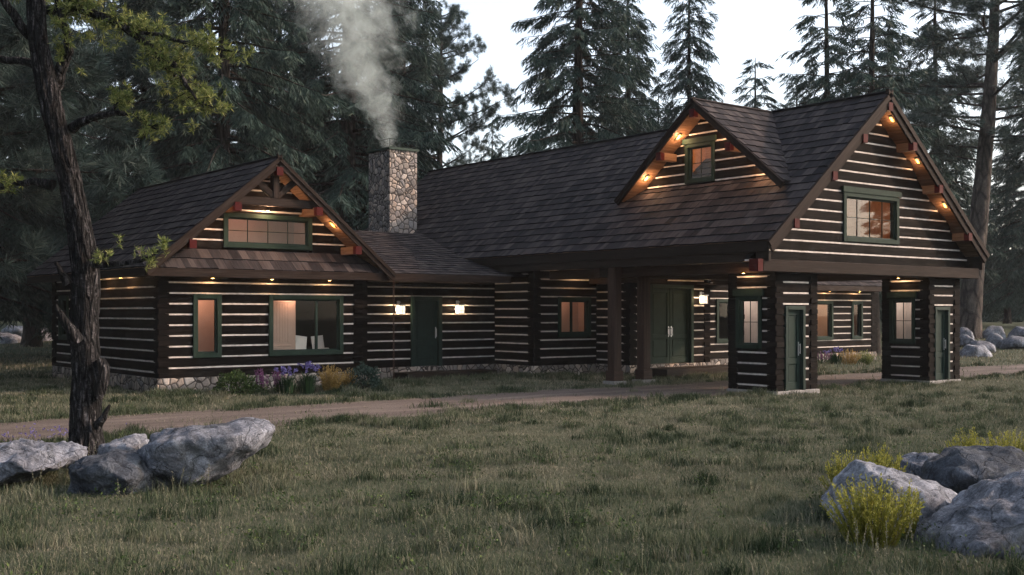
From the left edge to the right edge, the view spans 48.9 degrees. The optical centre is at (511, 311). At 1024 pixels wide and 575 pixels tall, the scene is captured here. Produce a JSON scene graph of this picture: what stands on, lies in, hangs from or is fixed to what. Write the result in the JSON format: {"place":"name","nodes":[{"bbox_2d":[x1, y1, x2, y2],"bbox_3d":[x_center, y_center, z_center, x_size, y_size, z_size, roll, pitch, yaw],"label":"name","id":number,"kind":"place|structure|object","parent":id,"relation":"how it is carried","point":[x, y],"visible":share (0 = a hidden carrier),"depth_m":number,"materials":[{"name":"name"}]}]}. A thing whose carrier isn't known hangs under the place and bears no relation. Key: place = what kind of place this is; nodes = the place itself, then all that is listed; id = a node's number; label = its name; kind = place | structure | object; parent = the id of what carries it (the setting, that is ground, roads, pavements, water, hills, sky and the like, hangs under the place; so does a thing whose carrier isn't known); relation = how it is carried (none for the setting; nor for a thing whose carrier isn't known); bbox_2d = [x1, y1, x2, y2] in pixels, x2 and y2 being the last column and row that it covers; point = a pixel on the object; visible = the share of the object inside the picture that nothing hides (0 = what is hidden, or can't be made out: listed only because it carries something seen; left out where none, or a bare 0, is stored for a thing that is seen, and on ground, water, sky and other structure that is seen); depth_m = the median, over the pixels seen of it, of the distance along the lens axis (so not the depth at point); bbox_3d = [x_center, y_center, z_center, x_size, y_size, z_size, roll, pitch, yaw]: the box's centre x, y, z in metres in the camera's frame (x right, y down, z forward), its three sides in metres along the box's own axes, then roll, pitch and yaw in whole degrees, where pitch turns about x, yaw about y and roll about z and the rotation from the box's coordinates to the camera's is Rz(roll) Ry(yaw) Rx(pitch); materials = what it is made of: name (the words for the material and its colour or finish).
{"place":"outdoors","nodes":[
{"label":"outdoors","id":0,"kind":"place"},
{"bbox_2d":[316,364,344,390],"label":"plume grass","id":1,"kind":"object","parent":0,"point":[328,382],"depth_m":32.08,"materials":[{"name":"yellow plant"}]},
{"bbox_2d":[342,368,356,388],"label":"plume grass","id":2,"kind":"object","parent":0,"point":[347,379],"depth_m":32.72,"materials":[{"name":"plant"}]},
{"bbox_2d":[0,321,1023,574],"bbox_3d":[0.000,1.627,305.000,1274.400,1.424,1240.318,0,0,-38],"label":"ground","id":3,"kind":"structure","parent":0,"point":[476,517],"depth_m":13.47,"materials":[{"name":"green plant"}]},
{"bbox_2d":[0,332,21,343],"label":"boulder","id":4,"kind":"object","parent":3,"relation":"on","point":[7,338],"visible":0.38,"depth_m":68.01,"materials":[{"name":"stone"}]},
{"bbox_2d":[1,325,22,335],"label":"boulder","id":5,"kind":"object","parent":3,"relation":"on","point":[17,330],"visible":0.45,"depth_m":73.25,"materials":[{"name":"stone"}]},
{"bbox_2d":[0,438,87,484],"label":"boulder","id":6,"kind":"object","parent":3,"relation":"on","point":[21,459],"visible":0.98,"depth_m":14.70,"materials":[{"name":"grey stone"}]},
{"bbox_2d":[41,328,52,340],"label":"boulder","id":7,"kind":"object","parent":3,"relation":"on","point":[46,339],"visible":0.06,"depth_m":69.46,"materials":[{"name":"grey stone"}]},
{"bbox_2d":[0,0,105,339],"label":"spruce tree","id":8,"kind":"object","parent":3,"relation":"on","point":[39,295],"visible":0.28,"depth_m":54.22,"materials":[{"name":"green plant"}]},
{"bbox_2d":[0,0,126,346],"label":"spruce tree","id":9,"kind":"object","parent":3,"relation":"on","point":[27,336],"visible":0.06,"depth_m":65.57,"materials":[{"name":"green plant"}]},
{"bbox_2d":[1,423,126,439],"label":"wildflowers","id":10,"kind":"object","parent":3,"relation":"on","point":[40,434],"visible":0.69,"depth_m":19.70,"materials":[{"name":"green plant"}]},
{"bbox_2d":[19,0,157,252],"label":"spruce tree","id":11,"kind":"object","parent":3,"relation":"on","point":[90,133],"visible":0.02,"depth_m":84.79,"materials":[{"name":"green plant"}]},
{"bbox_2d":[0,0,215,283],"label":"pine tree","id":12,"kind":"object","parent":3,"relation":"on","point":[14,42],"visible":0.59,"depth_m":46.69,"materials":[{"name":"green plant"}]},
{"bbox_2d":[66,450,155,495],"bbox_3d":[-5.008,2.108,14.316,1.046,0.672,1.386,0,0,11],"label":"boulder","id":13,"kind":"object","parent":3,"relation":"on","point":[128,469],"visible":0.77,"depth_m":13.83,"materials":[{"name":"stone"}]},
{"bbox_2d":[31,1,201,340],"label":"spruce tree","id":14,"kind":"object","parent":3,"relation":"on","point":[135,80],"visible":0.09,"depth_m":57.00,"materials":[{"name":"green plant"}]},
{"bbox_2d":[97,433,149,453],"bbox_3d":[-5.807,2.074,16.977,0.745,0.486,1.153,0,0,14],"label":"boulder","id":15,"kind":"object","parent":3,"relation":"on","point":[132,442],"visible":0.58,"depth_m":16.63,"materials":[{"name":"stone"}]},
{"bbox_2d":[0,0,255,454],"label":"gnarled tree","id":16,"kind":"object","parent":3,"relation":"on","point":[90,379],"visible":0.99,"depth_m":17.46,"materials":[{"name":"brown plant"}]},
{"bbox_2d":[150,428,168,440],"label":"boulder","id":17,"kind":"object","parent":3,"relation":"on","point":[155,434],"visible":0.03,"depth_m":16.30,"materials":[{"name":"grey stone"}]},
{"bbox_2d":[126,19,216,190],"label":"spruce tree","id":18,"kind":"object","parent":3,"relation":"on","point":[189,113],"depth_m":81.01,"materials":[{"name":"green plant"}]},
{"bbox_2d":[136,418,276,488],"bbox_3d":[-4.059,1.899,15.004,1.788,0.998,1.986,0,0,-8],"label":"boulder","id":19,"kind":"object","parent":3,"relation":"on","point":[222,449],"visible":0.91,"depth_m":14.21,"materials":[{"name":"grey stone"}]},
{"bbox_2d":[90,0,337,285],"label":"spruce tree","id":20,"kind":"object","parent":3,"relation":"on","point":[250,122],"visible":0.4,"depth_m":51.85,"materials":[{"name":"green plant"}]},
{"bbox_2d":[211,369,261,395],"bbox_3d":[-7.669,1.958,31.163,1.364,0.820,1.387,0,0,-38],"label":"shrub","id":21,"kind":"object","parent":3,"relation":"on","point":[234,377],"visible":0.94,"depth_m":31.02,"materials":[{"name":"green plant"}]},
{"bbox_2d":[254,368,269,392],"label":"flower spikes","id":22,"kind":"object","parent":3,"relation":"on","point":[261,381],"visible":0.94,"depth_m":31.56,"materials":[{"name":"purple plant"}]},
{"bbox_2d":[272,370,285,393],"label":"flower spikes","id":23,"kind":"object","parent":3,"relation":"on","point":[276,385],"visible":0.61,"depth_m":31.63,"materials":[{"name":"purple plant"}]},
{"bbox_2d":[274,366,297,393],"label":"iris clump","id":24,"kind":"object","parent":3,"relation":"on","point":[287,383],"visible":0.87,"depth_m":31.26,"materials":[{"name":"green plant"}]},
{"bbox_2d":[231,2,369,322],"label":"spruce tree","id":25,"kind":"object","parent":3,"relation":"on","point":[265,96],"visible":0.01,"depth_m":65.58,"materials":[{"name":"green plant"}]},
{"bbox_2d":[296,361,321,393],"bbox_3d":[-5.752,1.838,31.783,0.923,0.928,1.094,0,0,-38],"label":"iris clump","id":26,"kind":"object","parent":3,"relation":"on","point":[307,383],"visible":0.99,"depth_m":31.70,"materials":[{"name":"green plant"}]},
{"bbox_2d":[316,53,360,193],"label":"spruce tree","id":27,"kind":"object","parent":3,"relation":"on","point":[328,113],"depth_m":88.17,"materials":[{"name":"green plant"}]},
{"bbox_2d":[232,0,473,230],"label":"spruce tree","id":28,"kind":"object","parent":3,"relation":"on","point":[340,184],"visible":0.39,"depth_m":58.34,"materials":[{"name":"green plant"}]},
{"bbox_2d":[343,361,382,388],"bbox_3d":[-4.367,1.878,32.980,1.168,0.912,1.225,0,0,-18],"label":"shrub","id":29,"kind":"object","parent":3,"relation":"on","point":[362,371],"visible":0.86,"depth_m":32.84,"materials":[{"name":"green plant"}]},
{"bbox_2d":[333,1,408,322],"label":"spruce tree","id":30,"kind":"object","parent":3,"relation":"on","point":[357,87],"depth_m":91.37,"materials":[{"name":"green plant"}]},
{"bbox_2d":[355,0,456,228],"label":"spruce tree","id":31,"kind":"object","parent":3,"relation":"on","point":[424,44],"visible":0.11,"depth_m":64.12,"materials":[{"name":"green plant"}]},
{"bbox_2d":[391,0,518,167],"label":"pine tree","id":32,"kind":"object","parent":3,"relation":"on","point":[454,14],"visible":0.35,"depth_m":75.16,"materials":[{"name":"green plant"}]},
{"bbox_2d":[473,122,504,161],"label":"spruce tree","id":33,"kind":"object","parent":3,"relation":"on","point":[493,143],"visible":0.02,"depth_m":79.93,"materials":[{"name":"green plant"}]},
{"bbox_2d":[26,88,989,394],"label":"log house","id":34,"kind":"structure","parent":3,"relation":"on","point":[814,222],"depth_m":34.94,"materials":[{"name":"brown wood"}]},
{"bbox_2d":[58,295,68,339],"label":"window","id":35,"kind":"structure","parent":34,"relation":"in","point":[61,336],"depth_m":38.03,"materials":[{"name":"green paint"}]},
{"bbox_2d":[193,294,221,357],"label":"window","id":36,"kind":"structure","parent":34,"relation":"in","point":[207,308],"depth_m":32.26,"materials":[{"name":"glass"}]},
{"bbox_2d":[223,211,311,252],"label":"window","id":37,"kind":"structure","parent":34,"relation":"in","point":[242,230],"depth_m":34.15,"materials":[{"name":"glass"}]},
{"bbox_2d":[230,295,345,355],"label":"window","id":38,"kind":"structure","parent":34,"relation":"in","point":[298,324],"depth_m":34.56,"materials":[{"name":"glass"}]},
{"bbox_2d":[393,281,394,380],"bbox_3d":[-3.696,0.607,35.178,0.058,3.437,0.058,0,0,7],"label":"rain chain","id":39,"kind":"object","parent":34,"relation":"hanging from","point":[393,329],"visible":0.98,"depth_m":35.19,"materials":[{"name":"metal"}]},
{"bbox_2d":[395,301,405,314],"bbox_3d":[-3.722,-0.142,37.562,0.280,0.455,0.310,0,0,-38],"label":"wall lantern","id":40,"kind":"object","parent":34,"relation":"attached to","point":[400,309],"depth_m":37.47,"materials":[{"name":"glass"}]},
{"bbox_2d":[415,300,436,365],"bbox_3d":[-2.965,0.725,38.449,0.990,2.230,0.140,0,0,-38],"label":"door","id":41,"kind":"structure","parent":34,"relation":"in","point":[425,311],"depth_m":38.49,"materials":[{"name":"green paint"}]},
{"bbox_2d":[454,301,464,313],"bbox_3d":[-1.818,-0.163,39.071,0.280,0.455,0.310,0,0,-38],"label":"wall lantern","id":42,"kind":"object","parent":34,"relation":"attached to","point":[459,308],"depth_m":39.00,"materials":[{"name":"glass"}]},
{"bbox_2d":[557,297,590,338],"bbox_3d":[1.934,0.250,39.980,1.970,1.980,0.948,0,0,-38],"label":"window","id":43,"kind":"structure","parent":34,"relation":"in","point":[574,313],"depth_m":40.06,"materials":[{"name":"green paint"}]},
{"bbox_2d":[652,288,669,363],"bbox_3d":[5.251,0.500,39.986,0.996,2.660,0.140,0,0,-38],"label":"door","id":44,"kind":"structure","parent":34,"relation":"in","point":[660,297],"depth_m":40.02,"materials":[{"name":"green paint"}]},
{"bbox_2d":[670,289,688,362],"bbox_3d":[6.038,0.500,40.610,0.996,2.660,0.140,0,0,-38],"label":"door","id":45,"kind":"structure","parent":34,"relation":"in","point":[679,298],"depth_m":40.63,"materials":[{"name":"green paint"}]},
{"bbox_2d":[682,135,716,183],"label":"window","id":46,"kind":"structure","parent":34,"relation":"in","point":[698,149],"depth_m":34.98,"materials":[{"name":"green paint"}]},
{"bbox_2d":[699,292,708,303],"bbox_3d":[6.972,-0.519,41.071,0.269,0.433,0.299,0,0,-38],"label":"wall lantern","id":47,"kind":"object","parent":34,"relation":"attached to","point":[703,299],"depth_m":41.01,"materials":[{"name":"glass"}]},
{"bbox_2d":[716,299,728,342],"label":"window","id":48,"kind":"structure","parent":34,"relation":"in","point":[722,308],"depth_m":45.58,"materials":[{"name":"green paint"}]},
{"bbox_2d":[733,289,763,351],"bbox_3d":[6.906,0.355,31.549,0.975,2.090,1.040,0,0,-38],"label":"window","id":49,"kind":"structure","parent":34,"relation":"in","point":[748,331],"depth_m":31.56,"materials":[{"name":"green paint"}]},
{"bbox_2d":[788,310,800,389],"bbox_3d":[7.748,1.045,31.119,0.650,2.210,0.140,0,0,-38],"label":"door","id":50,"kind":"structure","parent":34,"relation":"in","point":[794,346],"depth_m":31.18,"materials":[{"name":"green paint"}]},
{"bbox_2d":[817,301,833,339],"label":"window","id":51,"kind":"structure","parent":34,"relation":"in","point":[825,314],"depth_m":50.74,"materials":[{"name":"glass"}]},
{"bbox_2d":[851,301,862,338],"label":"window","id":52,"kind":"structure","parent":34,"relation":"in","point":[857,306],"depth_m":51.93,"materials":[{"name":"green paint"}]},
{"bbox_2d":[841,186,901,245],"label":"window","id":53,"kind":"structure","parent":34,"relation":"in","point":[870,216],"depth_m":34.12,"materials":[{"name":"green paint"}]},
{"bbox_2d":[887,292,916,345],"bbox_3d":[12.783,0.355,36.208,0.975,2.090,1.040,0,0,-38],"label":"window","id":54,"kind":"structure","parent":34,"relation":"in","point":[901,304],"depth_m":36.21,"materials":[{"name":"green paint"}]},
{"bbox_2d":[937,310,945,379],"bbox_3d":[13.563,1.045,35.728,0.630,2.210,0.140,0,0,-38],"label":"door","id":55,"kind":"structure","parent":34,"relation":"in","point":[941,342],"depth_m":35.80,"materials":[{"name":"green paint"}]},
{"bbox_2d":[0,384,1023,574],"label":"seed heads","id":56,"kind":"object","parent":3,"relation":"on","point":[463,512],"visible":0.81,"depth_m":11.36,"materials":[{"name":"plant"}]},
{"bbox_2d":[0,115,1023,321],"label":"wood","id":57,"kind":"object","parent":3,"relation":"on","point":[985,319],"visible":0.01,"depth_m":109.49,"materials":[{"name":"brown wood"}]},
{"bbox_2d":[488,0,657,299],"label":"spruce tree","id":58,"kind":"object","parent":3,"relation":"on","point":[573,127],"visible":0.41,"depth_m":58.88,"materials":[{"name":"green plant"}]},
{"bbox_2d":[588,0,669,137],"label":"spruce tree","id":59,"kind":"object","parent":3,"relation":"on","point":[642,39],"visible":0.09,"depth_m":65.53,"materials":[{"name":"green plant"}]},
{"bbox_2d":[645,89,673,129],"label":"spruce tree","id":60,"kind":"object","parent":3,"relation":"on","point":[657,94],"visible":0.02,"depth_m":74.02,"materials":[{"name":"green plant"}]},
{"bbox_2d":[652,0,727,129],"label":"spruce tree","id":61,"kind":"object","parent":3,"relation":"on","point":[685,75],"visible":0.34,"depth_m":67.68,"materials":[{"name":"green plant"}]},
{"bbox_2d":[732,57,786,110],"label":"spruce tree","id":62,"kind":"object","parent":3,"relation":"on","point":[755,100],"visible":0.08,"depth_m":75.81,"materials":[{"name":"green plant"}]},
{"bbox_2d":[782,77,832,285],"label":"spruce tree","id":63,"kind":"object","parent":3,"relation":"on","point":[790,101],"depth_m":83.92,"materials":[{"name":"green plant"}]},
{"bbox_2d":[817,351,831,363],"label":"flower spikes","id":64,"kind":"object","parent":3,"relation":"on","point":[828,360],"visible":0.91,"depth_m":47.46,"materials":[{"name":"green plant"}]},
{"bbox_2d":[772,0,883,315],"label":"spruce tree","id":65,"kind":"object","parent":3,"relation":"on","point":[813,31],"visible":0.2,"depth_m":63.83,"materials":[{"name":"green plant"}]},
{"bbox_2d":[823,346,844,364],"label":"iris clump","id":66,"kind":"object","parent":3,"relation":"on","point":[834,358],"visible":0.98,"depth_m":47.49,"materials":[{"name":"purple plant"}]},
{"bbox_2d":[816,449,873,490],"bbox_3d":[3.931,1.933,13.181,0.700,0.665,0.612,0,0,1],"label":"broom shrub","id":67,"kind":"object","parent":3,"relation":"on","point":[835,471],"visible":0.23,"depth_m":13.14,"materials":[{"name":"yellow plant"}]},
{"bbox_2d":[855,349,875,364],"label":"shrub","id":68,"kind":"object","parent":3,"relation":"on","point":[866,358],"visible":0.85,"depth_m":48.03,"materials":[{"name":"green plant"}]},
{"bbox_2d":[820,472,925,548],"bbox_3d":[3.447,1.884,10.784,1.024,0.745,0.943,0,0,27],"label":"broom shrub","id":69,"kind":"object","parent":3,"relation":"on","point":[865,514],"visible":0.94,"depth_m":10.66,"materials":[{"name":"plant"}]},
{"bbox_2d":[857,443,907,471],"bbox_3d":[4.307,1.905,13.320,0.690,0.744,0.669,0,0,-38],"label":"broom shrub","id":70,"kind":"object","parent":3,"relation":"on","point":[880,462],"visible":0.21,"depth_m":13.30,"materials":[{"name":"plant"}]},
{"bbox_2d":[811,0,959,355],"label":"spruce tree","id":71,"kind":"object","parent":3,"relation":"on","point":[855,79],"visible":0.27,"depth_m":57.88,"materials":[{"name":"green plant"}]},
{"bbox_2d":[819,458,955,529],"bbox_3d":[4.058,2.048,12.254,1.525,0.928,1.513,0,0,-38],"label":"boulder","id":72,"kind":"object","parent":3,"relation":"on","point":[936,496],"visible":0.53,"depth_m":11.84,"materials":[{"name":"stone"}]},
{"bbox_2d":[860,26,916,123],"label":"spruce tree","id":73,"kind":"object","parent":3,"relation":"on","point":[906,61],"visible":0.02,"depth_m":79.66,"materials":[{"name":"green plant"}]},
{"bbox_2d":[882,479,923,539],"bbox_3d":[3.885,1.950,11.089,0.389,0.620,0.374,0,0,-7],"label":"broom shrub","id":74,"kind":"object","parent":3,"relation":"on","point":[913,526],"visible":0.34,"depth_m":11.06,"materials":[{"name":"green plant"}]},
{"bbox_2d":[898,452,939,474],"bbox_3d":[5.409,2.049,14.786,0.690,0.430,1.022,0,0,10],"label":"boulder","id":75,"kind":"object","parent":3,"relation":"on","point":[916,461],"visible":0.41,"depth_m":14.61,"materials":[{"name":"grey stone"}]},
{"bbox_2d":[850,0,1023,338],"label":"pine tree","id":76,"kind":"object","parent":3,"relation":"on","point":[990,100],"visible":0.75,"depth_m":71.92,"materials":[{"name":"green plant"}]},
{"bbox_2d":[879,0,1008,296],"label":"spruce tree","id":77,"kind":"object","parent":3,"relation":"on","point":[966,195],"visible":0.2,"depth_m":78.61,"materials":[{"name":"green plant"}]},
{"bbox_2d":[945,427,981,447],"bbox_3d":[6.166,1.898,15.194,0.540,0.727,0.581,0,0,-8],"label":"broom shrub","id":78,"kind":"object","parent":3,"relation":"on","point":[970,441],"visible":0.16,"depth_m":15.20,"materials":[{"name":"plant"}]},
{"bbox_2d":[959,327,974,339],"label":"boulder","id":79,"kind":"object","parent":3,"relation":"on","point":[966,331],"visible":0.3,"depth_m":70.55,"materials":[{"name":"grey stone"}]},
{"bbox_2d":[959,334,975,346],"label":"boulder","id":80,"kind":"object","parent":3,"relation":"on","point":[965,339],"visible":0.52,"depth_m":65.64,"materials":[{"name":"grey stone"}]},
{"bbox_2d":[914,470,1023,559],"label":"boulder","id":81,"kind":"object","parent":3,"relation":"on","point":[983,515],"visible":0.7,"depth_m":10.50,"materials":[{"name":"grey stone"}]},
{"bbox_2d":[920,443,1023,492],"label":"boulder","id":82,"kind":"object","parent":3,"relation":"on","point":[955,468],"visible":0.65,"depth_m":12.92,"materials":[{"name":"stone"}]},
{"bbox_2d":[945,151,1001,311],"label":"spruce tree","id":83,"kind":"object","parent":3,"relation":"on","point":[967,179],"visible":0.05,"depth_m":97.29,"materials":[{"name":"green plant"}]},
{"bbox_2d":[960,345,991,356],"bbox_3d":[23.348,2.052,56.950,1.551,0.825,1.508,0,0,-38],"label":"boulder","id":84,"kind":"object","parent":3,"relation":"on","point":[976,350],"visible":0.66,"depth_m":56.44,"materials":[{"name":"stone"}]},
{"bbox_2d":[968,341,995,352],"bbox_3d":[25.396,1.895,61.021,1.592,0.708,1.398,0,0,3],"label":"boulder","id":85,"kind":"object","parent":3,"relation":"on","point":[991,347],"visible":0.4,"depth_m":60.49,"materials":[{"name":"grey stone"}]},
{"bbox_2d":[959,49,1023,320],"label":"spruce tree","id":86,"kind":"object","parent":3,"relation":"on","point":[1011,240],"visible":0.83,"depth_m":84.20,"materials":[{"name":"green plant"}]},
{"bbox_2d":[985,332,1002,347],"bbox_3d":[27.845,1.684,65.062,1.127,1.036,1.091,0,0,16],"label":"boulder","id":87,"kind":"object","parent":3,"relation":"on","point":[994,338],"visible":0.45,"depth_m":64.61,"materials":[{"name":"stone"}]},
{"bbox_2d":[983,326,1005,338],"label":"boulder","id":88,"kind":"object","parent":3,"relation":"on","point":[999,330],"visible":0.42,"depth_m":71.52,"materials":[{"name":"stone"}]},
{"bbox_2d":[976,427,1023,449],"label":"broom shrub","id":89,"kind":"object","parent":3,"relation":"on","point":[1017,444],"visible":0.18,"depth_m":15.25,"materials":[{"name":"plant"}]},
{"bbox_2d":[983,144,1023,323],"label":"spruce tree","id":90,"kind":"object","parent":3,"relation":"on","point":[1007,317],"visible":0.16,"depth_m":95.70,"materials":[{"name":"green plant"}]},
{"bbox_2d":[999,335,1023,348],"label":"boulder","id":91,"kind":"object","parent":3,"relation":"on","point":[1012,342],"visible":0.96,"depth_m":63.36,"materials":[{"name":"grey stone"}]},
{"bbox_2d":[1007,326,1023,336],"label":"boulder","id":92,"kind":"object","parent":3,"relation":"on","point":[1017,331],"visible":0.46,"depth_m":71.45,"materials":[{"name":"grey stone"}]},
{"bbox_2d":[0,364,1023,441],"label":"driveway","id":93,"kind":"structure","parent":0,"point":[389,408],"depth_m":26.68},
{"bbox_2d":[2,0,1023,297],"label":"sky","id":94,"kind":"structure","parent":0,"point":[745,30],"materials":[{"name":"white"}]},
{"bbox_2d":[837,350,861,364],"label":"plume grass","id":95,"kind":"object","parent":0,"point":[853,359],"depth_m":47.71,"materials":[{"name":"beige plant"}]}
]}

